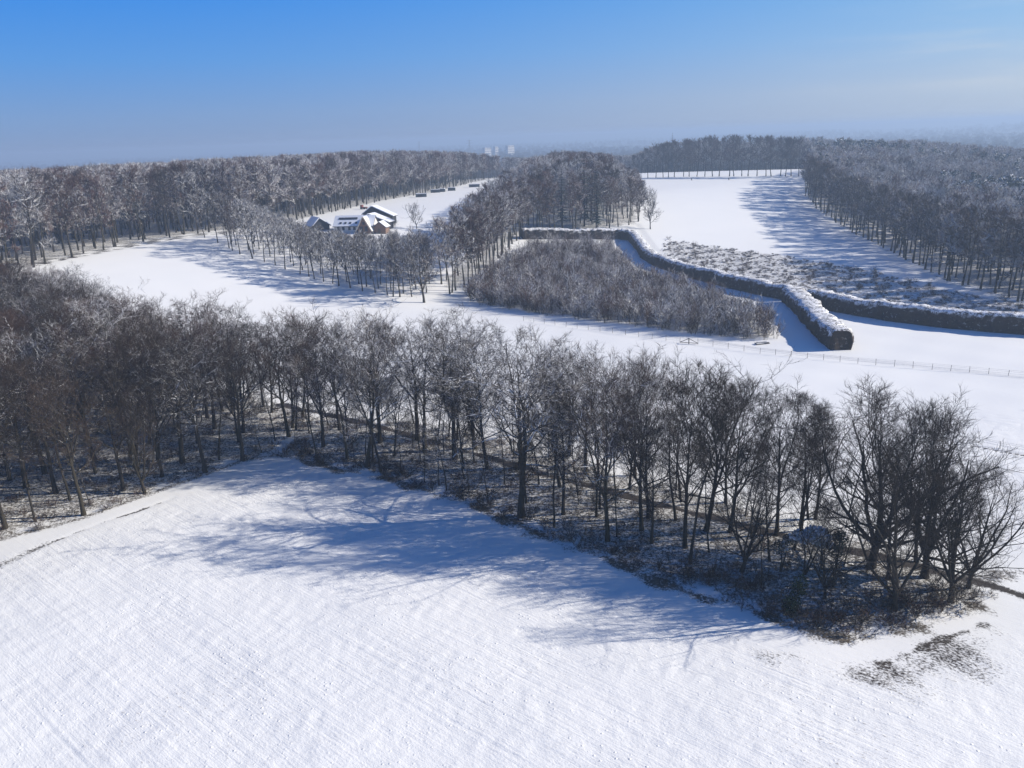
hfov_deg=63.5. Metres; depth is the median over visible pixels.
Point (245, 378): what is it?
bare tree
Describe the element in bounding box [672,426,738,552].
bare tree
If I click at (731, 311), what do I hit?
young tree
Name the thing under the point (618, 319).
young tree
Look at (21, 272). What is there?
bare tree
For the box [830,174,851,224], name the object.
forest tree
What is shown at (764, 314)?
young tree
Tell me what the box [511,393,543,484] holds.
bare tree
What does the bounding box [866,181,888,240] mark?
forest tree
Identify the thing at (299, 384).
bare tree
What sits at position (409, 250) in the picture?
grove tree
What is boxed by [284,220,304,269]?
grove tree
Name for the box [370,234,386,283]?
grove tree
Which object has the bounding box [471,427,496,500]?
bare tree
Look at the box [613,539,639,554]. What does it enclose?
bush
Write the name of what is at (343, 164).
forest tree
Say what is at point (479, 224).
forest tree
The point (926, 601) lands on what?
bush
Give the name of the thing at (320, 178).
forest tree
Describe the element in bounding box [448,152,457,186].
forest tree
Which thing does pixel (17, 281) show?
bare tree
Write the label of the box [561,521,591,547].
bush
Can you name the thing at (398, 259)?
grove tree
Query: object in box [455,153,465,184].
forest tree
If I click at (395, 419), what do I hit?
bare tree
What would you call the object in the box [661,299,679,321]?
young tree
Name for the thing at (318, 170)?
forest tree
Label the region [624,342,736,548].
bare tree
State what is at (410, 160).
forest tree
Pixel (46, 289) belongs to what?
bare tree
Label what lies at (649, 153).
forest tree
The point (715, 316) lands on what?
young tree
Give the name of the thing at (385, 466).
bush
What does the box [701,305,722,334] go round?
young tree
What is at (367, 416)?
bare tree
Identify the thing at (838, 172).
forest tree
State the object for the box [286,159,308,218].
forest tree
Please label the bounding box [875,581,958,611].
bush
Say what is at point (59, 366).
bare tree
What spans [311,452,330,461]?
bush
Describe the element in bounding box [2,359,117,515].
bare tree
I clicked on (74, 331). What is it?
bare tree
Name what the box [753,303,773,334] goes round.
young tree
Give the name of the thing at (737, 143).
forest tree
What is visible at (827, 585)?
bare tree
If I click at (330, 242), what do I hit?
grove tree
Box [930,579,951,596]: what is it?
bush
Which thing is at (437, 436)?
bare tree
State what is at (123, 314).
bare tree
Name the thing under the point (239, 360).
bare tree
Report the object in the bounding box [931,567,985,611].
bush
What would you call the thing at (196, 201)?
grove tree
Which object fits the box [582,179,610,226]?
forest tree
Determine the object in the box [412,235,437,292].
grove tree
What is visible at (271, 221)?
grove tree
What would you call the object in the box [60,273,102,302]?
bare tree
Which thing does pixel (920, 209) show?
forest tree
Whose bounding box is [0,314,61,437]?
bare tree
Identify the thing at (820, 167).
forest tree
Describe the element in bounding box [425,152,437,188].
forest tree
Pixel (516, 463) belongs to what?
bare tree
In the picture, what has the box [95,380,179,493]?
bare tree
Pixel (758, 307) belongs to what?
young tree
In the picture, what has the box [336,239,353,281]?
grove tree
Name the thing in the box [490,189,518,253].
forest tree
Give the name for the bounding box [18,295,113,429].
bare tree
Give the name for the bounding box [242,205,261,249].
grove tree
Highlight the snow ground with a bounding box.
[0,124,1023,767]
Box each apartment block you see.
[482,147,490,155]
[493,146,498,155]
[505,145,513,156]
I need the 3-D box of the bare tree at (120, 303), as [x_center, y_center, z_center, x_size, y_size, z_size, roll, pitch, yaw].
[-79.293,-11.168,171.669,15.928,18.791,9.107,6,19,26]
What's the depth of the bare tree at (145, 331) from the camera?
140.56 m
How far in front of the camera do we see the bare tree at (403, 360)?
135.03 m
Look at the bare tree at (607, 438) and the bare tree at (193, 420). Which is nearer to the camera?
the bare tree at (607, 438)
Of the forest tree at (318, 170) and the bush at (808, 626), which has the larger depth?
the forest tree at (318, 170)
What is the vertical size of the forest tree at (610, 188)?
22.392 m
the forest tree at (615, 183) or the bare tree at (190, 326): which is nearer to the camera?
the bare tree at (190, 326)
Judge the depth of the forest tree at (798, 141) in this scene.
535.61 m
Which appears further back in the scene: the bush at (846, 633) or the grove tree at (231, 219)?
the grove tree at (231, 219)
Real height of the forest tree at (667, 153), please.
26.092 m
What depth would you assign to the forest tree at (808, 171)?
435.85 m
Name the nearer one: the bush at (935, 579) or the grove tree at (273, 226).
the bush at (935, 579)
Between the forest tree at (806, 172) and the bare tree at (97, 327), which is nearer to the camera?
the bare tree at (97, 327)
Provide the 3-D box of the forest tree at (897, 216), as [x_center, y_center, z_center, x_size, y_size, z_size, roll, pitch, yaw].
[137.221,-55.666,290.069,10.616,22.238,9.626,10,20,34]
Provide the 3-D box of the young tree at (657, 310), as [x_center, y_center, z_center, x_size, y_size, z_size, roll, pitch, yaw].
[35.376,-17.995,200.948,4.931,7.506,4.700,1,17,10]
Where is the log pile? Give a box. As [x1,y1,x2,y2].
[755,341,769,344]
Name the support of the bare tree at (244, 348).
on the snow ground
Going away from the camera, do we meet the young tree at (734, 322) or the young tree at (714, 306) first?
the young tree at (734, 322)
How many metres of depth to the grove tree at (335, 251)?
246.89 m
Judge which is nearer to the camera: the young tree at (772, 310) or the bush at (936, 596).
the bush at (936, 596)
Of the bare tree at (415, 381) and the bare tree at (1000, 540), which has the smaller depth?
the bare tree at (1000, 540)
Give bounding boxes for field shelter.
[416,193,426,196]
[431,189,439,192]
[448,187,455,190]
[469,184,479,186]
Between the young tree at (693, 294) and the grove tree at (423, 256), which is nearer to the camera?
the young tree at (693, 294)
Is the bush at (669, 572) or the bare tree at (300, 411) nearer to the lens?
the bush at (669, 572)
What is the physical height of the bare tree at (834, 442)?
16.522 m
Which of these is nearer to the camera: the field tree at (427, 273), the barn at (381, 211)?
the field tree at (427, 273)
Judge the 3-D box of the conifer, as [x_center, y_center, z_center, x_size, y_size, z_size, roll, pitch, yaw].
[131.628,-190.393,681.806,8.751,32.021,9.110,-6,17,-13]
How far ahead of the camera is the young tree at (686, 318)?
191.32 m
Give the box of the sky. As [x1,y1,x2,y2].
[0,0,1023,161]
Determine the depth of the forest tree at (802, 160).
442.52 m
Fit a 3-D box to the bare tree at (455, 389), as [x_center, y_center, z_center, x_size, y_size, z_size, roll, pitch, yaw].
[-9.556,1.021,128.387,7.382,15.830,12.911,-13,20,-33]
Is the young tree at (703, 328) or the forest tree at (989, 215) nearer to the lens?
the young tree at (703, 328)
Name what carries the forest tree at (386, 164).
on the snow ground
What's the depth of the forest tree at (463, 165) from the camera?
580.41 m
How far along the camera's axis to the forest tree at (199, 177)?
312.81 m
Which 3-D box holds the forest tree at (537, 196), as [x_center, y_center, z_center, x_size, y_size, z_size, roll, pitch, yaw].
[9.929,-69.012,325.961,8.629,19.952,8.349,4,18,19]
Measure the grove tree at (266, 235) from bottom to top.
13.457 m
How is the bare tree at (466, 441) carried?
on the snow ground
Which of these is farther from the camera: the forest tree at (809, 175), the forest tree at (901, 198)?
the forest tree at (809, 175)
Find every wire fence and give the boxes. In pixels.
[523,316,678,340]
[699,339,1020,375]
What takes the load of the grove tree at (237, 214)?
on the snow ground
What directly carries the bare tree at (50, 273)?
on the snow ground
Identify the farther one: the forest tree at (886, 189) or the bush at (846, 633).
the forest tree at (886, 189)
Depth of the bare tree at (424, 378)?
122.06 m
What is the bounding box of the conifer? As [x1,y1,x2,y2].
[669,133,675,171]
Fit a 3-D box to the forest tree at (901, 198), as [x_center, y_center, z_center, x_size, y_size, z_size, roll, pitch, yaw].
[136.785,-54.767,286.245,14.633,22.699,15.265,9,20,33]
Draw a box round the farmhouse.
[332,215,378,232]
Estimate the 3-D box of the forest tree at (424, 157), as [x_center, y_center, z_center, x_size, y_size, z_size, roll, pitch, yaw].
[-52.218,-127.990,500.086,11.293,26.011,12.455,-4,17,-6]
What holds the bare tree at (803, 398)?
on the snow ground
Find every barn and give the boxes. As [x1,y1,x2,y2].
[361,205,397,223]
[367,212,394,228]
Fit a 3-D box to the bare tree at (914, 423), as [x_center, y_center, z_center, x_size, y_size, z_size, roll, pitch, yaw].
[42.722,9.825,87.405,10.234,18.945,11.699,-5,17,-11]
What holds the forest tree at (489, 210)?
on the snow ground
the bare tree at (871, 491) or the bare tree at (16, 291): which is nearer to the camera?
the bare tree at (871, 491)
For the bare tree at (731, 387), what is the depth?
87.20 m
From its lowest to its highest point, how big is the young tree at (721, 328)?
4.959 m
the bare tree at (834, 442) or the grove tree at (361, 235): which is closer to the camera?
the bare tree at (834, 442)
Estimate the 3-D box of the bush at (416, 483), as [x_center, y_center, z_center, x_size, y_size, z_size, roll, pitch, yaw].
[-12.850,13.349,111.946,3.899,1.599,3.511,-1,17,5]
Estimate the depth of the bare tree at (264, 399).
128.28 m
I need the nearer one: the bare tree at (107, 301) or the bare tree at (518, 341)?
the bare tree at (518, 341)
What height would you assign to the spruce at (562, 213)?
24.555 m
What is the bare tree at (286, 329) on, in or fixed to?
on the snow ground
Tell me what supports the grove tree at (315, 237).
on the snow ground
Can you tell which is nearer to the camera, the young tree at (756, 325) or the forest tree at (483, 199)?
the young tree at (756, 325)
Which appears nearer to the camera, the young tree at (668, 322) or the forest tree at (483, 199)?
the young tree at (668, 322)
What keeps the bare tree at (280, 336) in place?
on the snow ground
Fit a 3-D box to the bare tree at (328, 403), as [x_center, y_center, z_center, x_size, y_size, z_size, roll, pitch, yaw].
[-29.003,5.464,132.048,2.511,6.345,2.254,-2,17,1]
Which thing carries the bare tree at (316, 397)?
on the snow ground
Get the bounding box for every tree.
[0,249,44,288]
[0,262,15,310]
[0,262,43,303]
[0,263,54,324]
[0,265,39,319]
[0,268,54,325]
[0,270,30,304]
[0,274,66,343]
[0,282,28,391]
[0,285,29,343]
[0,289,97,423]
[0,299,68,365]
[0,305,75,420]
[0,310,38,389]
[0,310,65,430]
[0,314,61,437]
[0,315,82,473]
[0,325,73,453]
[0,332,85,493]
[0,332,126,488]
[0,344,40,481]
[0,352,35,529]
[0,353,46,452]
[0,380,43,521]
[1,296,48,391]
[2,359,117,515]
[3,258,36,293]
[4,293,83,403]
[6,281,59,334]
[8,309,119,460]
[9,320,95,445]
[12,341,153,491]
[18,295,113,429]
[18,355,80,499]
[19,267,62,305]
[21,297,119,407]
[23,263,79,328]
[23,292,72,399]
[25,280,65,320]
[28,289,92,374]
[29,274,82,310]
[32,261,99,302]
[32,293,118,434]
[35,281,96,320]
[38,323,106,473]
[39,293,103,355]
[51,269,77,293]
[54,277,154,414]
[57,275,101,305]
[57,299,116,390]
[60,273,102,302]
[65,295,126,385]
[67,309,177,466]
[67,441,90,505]
[68,287,102,320]
[74,325,151,460]
[77,296,165,402]
[80,280,117,304]
[82,276,117,307]
[84,173,119,246]
[87,290,125,332]
[89,300,181,410]
[91,306,122,397]
[94,319,245,463]
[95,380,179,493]
[96,285,156,349]
[98,286,165,339]
[101,321,170,402]
[102,328,209,461]
[103,299,182,444]
[106,289,165,347]
[112,308,193,414]
[114,162,155,241]
[116,332,214,477]
[118,290,189,375]
[133,316,228,472]
[141,302,166,341]
[142,317,211,426]
[147,166,180,237]
[148,315,235,443]
[151,320,253,429]
[159,287,243,404]
[159,314,236,417]
[162,297,224,392]
[167,313,241,411]
[173,171,207,232]
[184,193,205,237]
[185,162,219,231]
[186,299,256,365]
[186,322,290,461]
[186,332,270,442]
[188,322,269,412]
[199,193,220,242]
[199,340,240,459]
[205,313,279,432]
[213,194,233,247]
[215,192,239,243]
[217,206,242,250]
[219,318,264,397]
[223,201,242,244]
[225,162,253,205]
[226,202,245,253]
[229,200,260,258]
[230,325,317,436]
[234,197,254,242]
[234,200,257,249]
[238,317,273,406]
[238,398,267,452]
[240,205,259,253]
[241,158,276,215]
[241,201,258,246]
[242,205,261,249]
[246,319,287,412]
[247,157,284,214]
[248,363,281,440]
[251,200,262,241]
[253,213,272,261]
[254,207,272,252]
[255,205,269,247]
[255,306,325,428]
[259,216,284,264]
[259,220,275,256]
[260,295,346,446]
[261,346,332,421]
[266,213,282,250]
[269,215,291,268]
[271,212,283,253]
[272,319,315,429]
[274,221,288,248]
[277,163,304,219]
[278,318,327,416]
[279,224,301,265]
[281,218,299,261]
[282,352,326,459]
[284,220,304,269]
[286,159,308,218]
[288,218,308,273]
[289,406,301,440]
[290,386,317,432]
[294,223,309,264]
[295,310,361,430]
[295,325,370,459]
[296,227,319,278]
[297,227,318,276]
[299,226,316,270]
[302,362,331,423]
[304,158,327,213]
[308,162,327,214]
[308,230,331,281]
[309,228,326,255]
[310,232,325,273]
[311,225,325,260]
[311,351,337,413]
[314,290,419,467]
[315,231,345,285]
[315,345,365,441]
[321,227,336,261]
[323,155,342,210]
[323,307,408,443]
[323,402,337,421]
[324,228,341,277]
[324,228,343,283]
[326,157,352,209]
[326,320,387,472]
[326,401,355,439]
[329,229,356,287]
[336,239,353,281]
[340,160,357,207]
[340,402,364,434]
[341,233,355,274]
[345,233,364,277]
[346,239,371,290]
[347,156,364,206]
[347,231,364,283]
[347,320,398,462]
[350,229,378,286]
[355,306,478,440]
[357,156,374,203]
[357,356,393,422]
[357,387,381,456]
[358,231,377,276]
[358,231,378,278]
[358,237,378,292]
[360,157,381,202]
[367,232,386,288]
[367,373,416,454]
[370,157,386,200]
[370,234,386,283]
[373,242,393,294]
[375,154,390,199]
[378,317,472,452]
[379,231,399,289]
[381,230,404,296]
[382,229,413,296]
[386,149,403,198]
[388,233,412,293]
[388,418,417,467]
[390,148,408,196]
[390,334,418,421]
[391,383,433,461]
[392,247,403,285]
[395,222,450,302]
[395,306,512,459]
[396,235,415,272]
[397,244,420,296]
[397,300,509,449]
[399,413,420,447]
[401,233,424,287]
[402,199,423,228]
[403,155,422,195]
[405,379,428,423]
[407,423,439,481]
[412,155,432,192]
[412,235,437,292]
[414,319,521,468]
[418,151,431,192]
[418,235,437,283]
[418,323,610,518]
[419,401,461,490]
[420,353,471,439]
[422,427,455,485]
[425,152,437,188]
[426,364,449,435]
[427,379,461,453]
[429,214,458,293]
[429,367,506,468]
[430,151,444,185]
[431,151,448,187]
[431,344,465,437]
[431,426,441,462]
[441,209,477,286]
[441,219,467,290]
[442,153,457,186]
[442,395,469,479]
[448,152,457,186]
[449,431,478,486]
[451,213,485,283]
[453,151,462,186]
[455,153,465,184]
[455,386,491,462]
[456,152,469,181]
[461,204,489,277]
[463,209,490,277]
[465,153,475,175]
[465,198,494,270]
[465,316,558,468]
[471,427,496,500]
[476,198,502,268]
[477,199,503,266]
[478,401,516,483]
[479,192,505,261]
[480,193,502,257]
[484,372,522,450]
[485,190,511,257]
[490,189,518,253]
[491,180,519,243]
[492,192,518,251]
[497,338,588,487]
[498,183,521,249]
[500,186,522,245]
[502,416,561,503]
[503,347,599,514]
[505,393,581,448]
[507,182,526,240]
[509,184,532,238]
[510,462,520,488]
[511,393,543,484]
[512,342,678,541]
[513,176,532,236]
[517,428,534,476]
[528,185,547,225]
[531,397,579,527]
[538,340,601,456]
[539,182,563,227]
[545,418,577,495]
[549,344,669,473]
[553,386,590,494]
[559,180,592,228]
[566,394,621,516]
[566,466,592,504]
[569,349,703,517]
[574,342,701,530]
[575,359,609,458]
[578,379,607,473]
[580,381,656,489]
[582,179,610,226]
[585,378,627,508]
[585,459,621,525]
[591,435,633,536]
[601,397,631,498]
[602,175,620,227]
[606,178,626,226]
[609,296,629,322]
[610,348,665,474]
[615,291,636,322]
[615,302,634,323]
[616,308,623,323]
[616,408,682,543]
[621,175,643,224]
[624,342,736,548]
[626,308,640,326]
[627,181,645,221]
[629,181,645,217]
[629,297,653,325]
[630,304,643,323]
[631,155,638,166]
[637,152,646,171]
[639,148,655,177]
[641,186,663,228]
[641,298,656,327]
[644,375,704,520]
[646,142,663,177]
[646,302,667,330]
[646,346,801,532]
[650,297,661,324]
[653,295,674,328]
[653,378,698,501]
[656,303,675,326]
[656,374,755,563]
[658,142,667,176]
[659,386,702,488]
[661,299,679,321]
[661,314,672,329]
[663,141,675,176]
[668,139,683,176]
[669,289,695,312]
[670,312,682,328]
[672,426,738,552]
[675,288,683,306]
[675,313,685,330]
[677,140,691,176]
[677,304,700,332]
[678,304,694,330]
[680,138,701,176]
[681,307,696,332]
[682,304,705,333]
[682,318,695,331]
[684,286,700,301]
[685,298,705,316]
[690,371,818,533]
[693,138,705,176]
[693,435,819,574]
[694,378,770,502]
[696,301,713,320]
[698,282,721,305]
[698,310,713,333]
[699,136,714,175]
[701,135,719,175]
[701,294,717,315]
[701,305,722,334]
[704,297,721,320]
[706,319,714,335]
[707,136,732,175]
[708,292,729,319]
[709,307,721,330]
[710,281,731,307]
[711,308,728,334]
[713,300,742,317]
[714,315,731,335]
[715,309,734,334]
[716,301,737,331]
[718,134,739,175]
[719,296,736,310]
[720,304,736,331]
[725,135,739,175]
[725,296,754,317]
[726,428,785,537]
[728,314,740,335]
[729,301,739,327]
[729,311,742,330]
[730,308,751,333]
[732,313,755,335]
[732,401,782,516]
[734,374,843,535]
[734,439,794,561]
[735,135,745,175]
[735,305,753,320]
[735,503,784,585]
[736,291,753,310]
[737,317,755,337]
[738,301,753,323]
[741,134,758,175]
[750,136,767,175]
[750,492,774,549]
[751,290,775,313]
[752,300,767,316]
[752,308,777,331]
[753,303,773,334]
[753,317,768,333]
[754,304,776,332]
[756,135,777,175]
[760,434,791,509]
[762,136,776,175]
[763,299,782,321]
[771,386,836,519]
[771,419,849,549]
[772,534,794,572]
[773,392,874,519]
[775,499,909,598]
[776,135,790,175]
[779,136,799,175]
[781,136,796,175]
[782,410,842,528]
[783,400,837,524]
[784,373,1023,568]
[787,439,1000,611]
[788,525,833,574]
[792,134,809,175]
[795,499,847,569]
[800,155,811,195]
[800,157,817,199]
[803,154,812,197]
[803,157,821,203]
[803,161,824,208]
[804,156,819,201]
[810,161,835,210]
[814,162,834,212]
[819,170,838,215]
[820,172,848,222]
[823,497,861,587]
[825,165,844,217]
[826,168,844,220]
[828,531,848,574]
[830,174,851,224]
[834,469,878,564]
[838,173,859,226]
[839,172,863,229]
[840,429,1003,579]
[842,385,1023,582]
[845,177,876,234]
[847,180,866,232]
[850,180,878,236]
[854,187,877,239]
[864,186,891,244]
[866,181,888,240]
[868,183,897,245]
[869,396,965,561]
[875,191,896,247]
[876,449,1023,588]
[885,185,911,250]
[885,190,914,252]
[889,193,917,257]
[890,449,1023,613]
[891,194,914,254]
[892,192,924,259]
[902,199,929,262]
[906,195,934,264]
[916,194,945,268]
[919,202,947,271]
[927,200,962,274]
[933,207,964,277]
[938,206,974,280]
[954,203,984,285]
[957,203,1014,288]
[974,207,1023,293]
[996,216,1023,297]
[1005,211,1023,301]
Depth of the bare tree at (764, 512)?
90.40 m
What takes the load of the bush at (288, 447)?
on the snow ground
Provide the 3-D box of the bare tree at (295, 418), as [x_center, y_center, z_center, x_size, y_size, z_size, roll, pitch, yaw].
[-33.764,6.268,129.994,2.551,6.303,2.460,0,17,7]
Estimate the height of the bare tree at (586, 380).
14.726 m
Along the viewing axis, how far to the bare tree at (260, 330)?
143.08 m
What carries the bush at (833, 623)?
on the snow ground
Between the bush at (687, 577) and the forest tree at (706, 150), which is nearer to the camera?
the bush at (687, 577)
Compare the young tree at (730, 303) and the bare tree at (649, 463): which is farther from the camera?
the young tree at (730, 303)
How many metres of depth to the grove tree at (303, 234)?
249.26 m
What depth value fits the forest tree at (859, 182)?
343.57 m
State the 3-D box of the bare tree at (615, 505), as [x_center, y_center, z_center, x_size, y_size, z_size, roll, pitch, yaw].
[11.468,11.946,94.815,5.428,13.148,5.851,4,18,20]
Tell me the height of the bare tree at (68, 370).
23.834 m
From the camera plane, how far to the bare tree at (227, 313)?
153.87 m
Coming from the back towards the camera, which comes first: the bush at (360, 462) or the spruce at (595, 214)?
the spruce at (595, 214)
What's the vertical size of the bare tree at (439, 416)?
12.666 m
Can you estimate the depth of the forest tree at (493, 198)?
273.13 m
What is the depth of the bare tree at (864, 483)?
85.76 m
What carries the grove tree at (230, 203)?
on the snow ground
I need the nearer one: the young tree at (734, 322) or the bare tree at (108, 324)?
the bare tree at (108, 324)
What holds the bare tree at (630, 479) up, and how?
on the snow ground
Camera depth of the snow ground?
88.61 m
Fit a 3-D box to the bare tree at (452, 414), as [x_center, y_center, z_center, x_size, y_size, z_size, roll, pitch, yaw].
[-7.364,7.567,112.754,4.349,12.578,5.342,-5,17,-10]
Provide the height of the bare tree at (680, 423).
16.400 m
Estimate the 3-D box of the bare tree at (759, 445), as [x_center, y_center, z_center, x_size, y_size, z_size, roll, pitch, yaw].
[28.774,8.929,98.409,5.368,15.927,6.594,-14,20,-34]
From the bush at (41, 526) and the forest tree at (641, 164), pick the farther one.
the forest tree at (641, 164)
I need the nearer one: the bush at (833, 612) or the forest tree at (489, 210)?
the bush at (833, 612)
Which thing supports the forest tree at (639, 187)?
on the snow ground
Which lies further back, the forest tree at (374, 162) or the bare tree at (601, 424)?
the forest tree at (374, 162)
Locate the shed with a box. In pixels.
[306,216,330,229]
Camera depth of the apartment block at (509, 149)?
2163.74 m
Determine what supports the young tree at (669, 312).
on the snow ground
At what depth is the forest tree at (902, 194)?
297.13 m
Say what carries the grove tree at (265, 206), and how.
on the snow ground
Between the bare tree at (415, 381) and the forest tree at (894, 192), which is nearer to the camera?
the bare tree at (415, 381)
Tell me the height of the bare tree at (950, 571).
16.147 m
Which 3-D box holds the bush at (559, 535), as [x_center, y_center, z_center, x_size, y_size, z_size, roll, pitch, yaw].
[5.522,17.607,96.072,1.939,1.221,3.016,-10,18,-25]
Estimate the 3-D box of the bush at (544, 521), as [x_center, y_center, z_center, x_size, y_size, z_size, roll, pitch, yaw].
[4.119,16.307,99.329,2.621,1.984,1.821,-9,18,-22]
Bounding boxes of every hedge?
[521,227,794,299]
[781,287,853,349]
[807,288,1023,334]
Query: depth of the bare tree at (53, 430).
109.28 m
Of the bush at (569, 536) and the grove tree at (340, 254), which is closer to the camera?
the bush at (569, 536)
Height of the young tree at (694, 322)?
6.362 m
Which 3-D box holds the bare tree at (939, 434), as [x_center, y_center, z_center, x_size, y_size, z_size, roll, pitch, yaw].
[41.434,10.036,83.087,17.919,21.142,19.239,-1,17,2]
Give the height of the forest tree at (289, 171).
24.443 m
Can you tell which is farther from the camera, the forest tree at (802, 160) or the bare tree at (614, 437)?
the forest tree at (802, 160)
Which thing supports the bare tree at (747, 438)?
on the snow ground
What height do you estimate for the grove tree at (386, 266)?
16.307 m
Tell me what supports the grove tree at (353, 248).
on the snow ground
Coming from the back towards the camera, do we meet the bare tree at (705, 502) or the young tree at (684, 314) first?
the young tree at (684, 314)
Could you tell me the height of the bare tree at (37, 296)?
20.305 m
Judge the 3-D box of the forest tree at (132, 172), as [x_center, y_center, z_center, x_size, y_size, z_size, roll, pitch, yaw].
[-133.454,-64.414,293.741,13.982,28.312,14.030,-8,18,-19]
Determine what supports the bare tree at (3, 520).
on the snow ground
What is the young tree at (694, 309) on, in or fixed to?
on the snow ground
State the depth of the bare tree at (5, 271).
180.02 m
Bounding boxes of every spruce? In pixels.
[551,171,569,227]
[573,157,595,226]
[585,172,604,227]
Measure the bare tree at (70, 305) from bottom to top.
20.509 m
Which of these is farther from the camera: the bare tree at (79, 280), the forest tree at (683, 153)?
the forest tree at (683, 153)
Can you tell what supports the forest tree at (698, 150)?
on the snow ground
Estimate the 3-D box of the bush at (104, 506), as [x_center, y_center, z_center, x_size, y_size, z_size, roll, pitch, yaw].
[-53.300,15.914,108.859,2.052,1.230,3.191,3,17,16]
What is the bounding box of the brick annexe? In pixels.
[372,220,390,233]
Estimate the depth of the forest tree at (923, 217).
269.26 m
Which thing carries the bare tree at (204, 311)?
on the snow ground
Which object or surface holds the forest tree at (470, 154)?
on the snow ground
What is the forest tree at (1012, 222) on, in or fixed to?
on the snow ground
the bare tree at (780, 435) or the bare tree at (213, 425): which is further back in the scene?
the bare tree at (213, 425)
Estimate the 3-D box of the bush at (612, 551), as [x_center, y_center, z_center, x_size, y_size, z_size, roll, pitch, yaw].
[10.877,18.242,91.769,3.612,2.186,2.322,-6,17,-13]
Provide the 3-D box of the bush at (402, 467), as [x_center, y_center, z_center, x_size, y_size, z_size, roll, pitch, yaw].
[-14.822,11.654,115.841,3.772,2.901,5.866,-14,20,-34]
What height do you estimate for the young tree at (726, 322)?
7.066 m
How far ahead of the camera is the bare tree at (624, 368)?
109.84 m
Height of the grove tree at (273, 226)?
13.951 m
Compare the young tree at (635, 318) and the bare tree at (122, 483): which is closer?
the bare tree at (122, 483)
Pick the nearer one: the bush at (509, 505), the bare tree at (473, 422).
the bush at (509, 505)
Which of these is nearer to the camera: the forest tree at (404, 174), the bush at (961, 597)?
the bush at (961, 597)
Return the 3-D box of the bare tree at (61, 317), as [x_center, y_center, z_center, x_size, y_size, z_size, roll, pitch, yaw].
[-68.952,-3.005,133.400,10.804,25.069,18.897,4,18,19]
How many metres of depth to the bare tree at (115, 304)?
162.21 m
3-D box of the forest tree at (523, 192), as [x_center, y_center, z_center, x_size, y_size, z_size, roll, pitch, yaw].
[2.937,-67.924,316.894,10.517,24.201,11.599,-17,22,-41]
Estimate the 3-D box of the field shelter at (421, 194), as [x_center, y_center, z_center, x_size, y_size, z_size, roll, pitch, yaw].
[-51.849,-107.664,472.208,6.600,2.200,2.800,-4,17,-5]
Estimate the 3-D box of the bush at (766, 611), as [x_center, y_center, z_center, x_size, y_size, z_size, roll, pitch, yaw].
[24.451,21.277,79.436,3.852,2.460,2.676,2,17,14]
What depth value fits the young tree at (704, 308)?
198.18 m
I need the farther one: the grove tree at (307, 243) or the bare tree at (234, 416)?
the grove tree at (307, 243)
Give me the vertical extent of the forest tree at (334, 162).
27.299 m
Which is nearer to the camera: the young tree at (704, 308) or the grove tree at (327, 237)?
the young tree at (704, 308)
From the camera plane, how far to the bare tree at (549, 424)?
114.62 m
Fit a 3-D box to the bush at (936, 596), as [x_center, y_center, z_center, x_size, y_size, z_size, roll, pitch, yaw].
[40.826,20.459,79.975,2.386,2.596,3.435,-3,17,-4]
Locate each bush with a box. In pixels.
[29,518,44,529]
[99,501,115,509]
[259,444,296,455]
[286,436,313,453]
[297,451,310,461]
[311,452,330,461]
[317,455,327,464]
[330,457,350,469]
[346,450,382,466]
[372,453,397,472]
[377,464,393,475]
[396,456,419,477]
[404,477,428,488]
[423,475,437,489]
[426,480,439,491]
[444,479,474,500]
[447,479,463,488]
[467,482,501,510]
[475,497,496,506]
[493,503,516,519]
[506,502,517,510]
[510,499,541,521]
[538,516,555,526]
[551,529,565,540]
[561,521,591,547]
[594,540,623,555]
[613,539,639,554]
[616,549,646,568]
[648,552,666,569]
[657,562,681,576]
[676,559,698,580]
[683,561,702,578]
[690,557,729,579]
[696,571,716,585]
[712,562,738,584]
[729,569,749,588]
[733,556,774,593]
[743,578,759,589]
[746,593,783,618]
[762,581,815,613]
[780,606,803,620]
[781,573,808,616]
[798,599,829,627]
[798,614,824,628]
[802,602,817,613]
[812,609,838,628]
[813,588,863,621]
[825,599,860,625]
[833,588,879,622]
[835,619,866,639]
[844,604,873,629]
[862,587,900,612]
[869,585,904,608]
[874,606,908,627]
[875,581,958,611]
[898,578,944,616]
[900,589,940,619]
[912,567,961,591]
[921,582,946,609]
[923,584,965,609]
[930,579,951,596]
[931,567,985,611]
[940,293,954,300]
[997,291,1011,300]
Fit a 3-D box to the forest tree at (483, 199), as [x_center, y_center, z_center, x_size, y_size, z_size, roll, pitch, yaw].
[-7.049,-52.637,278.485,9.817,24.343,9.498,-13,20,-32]
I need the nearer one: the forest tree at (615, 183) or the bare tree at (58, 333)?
the bare tree at (58, 333)

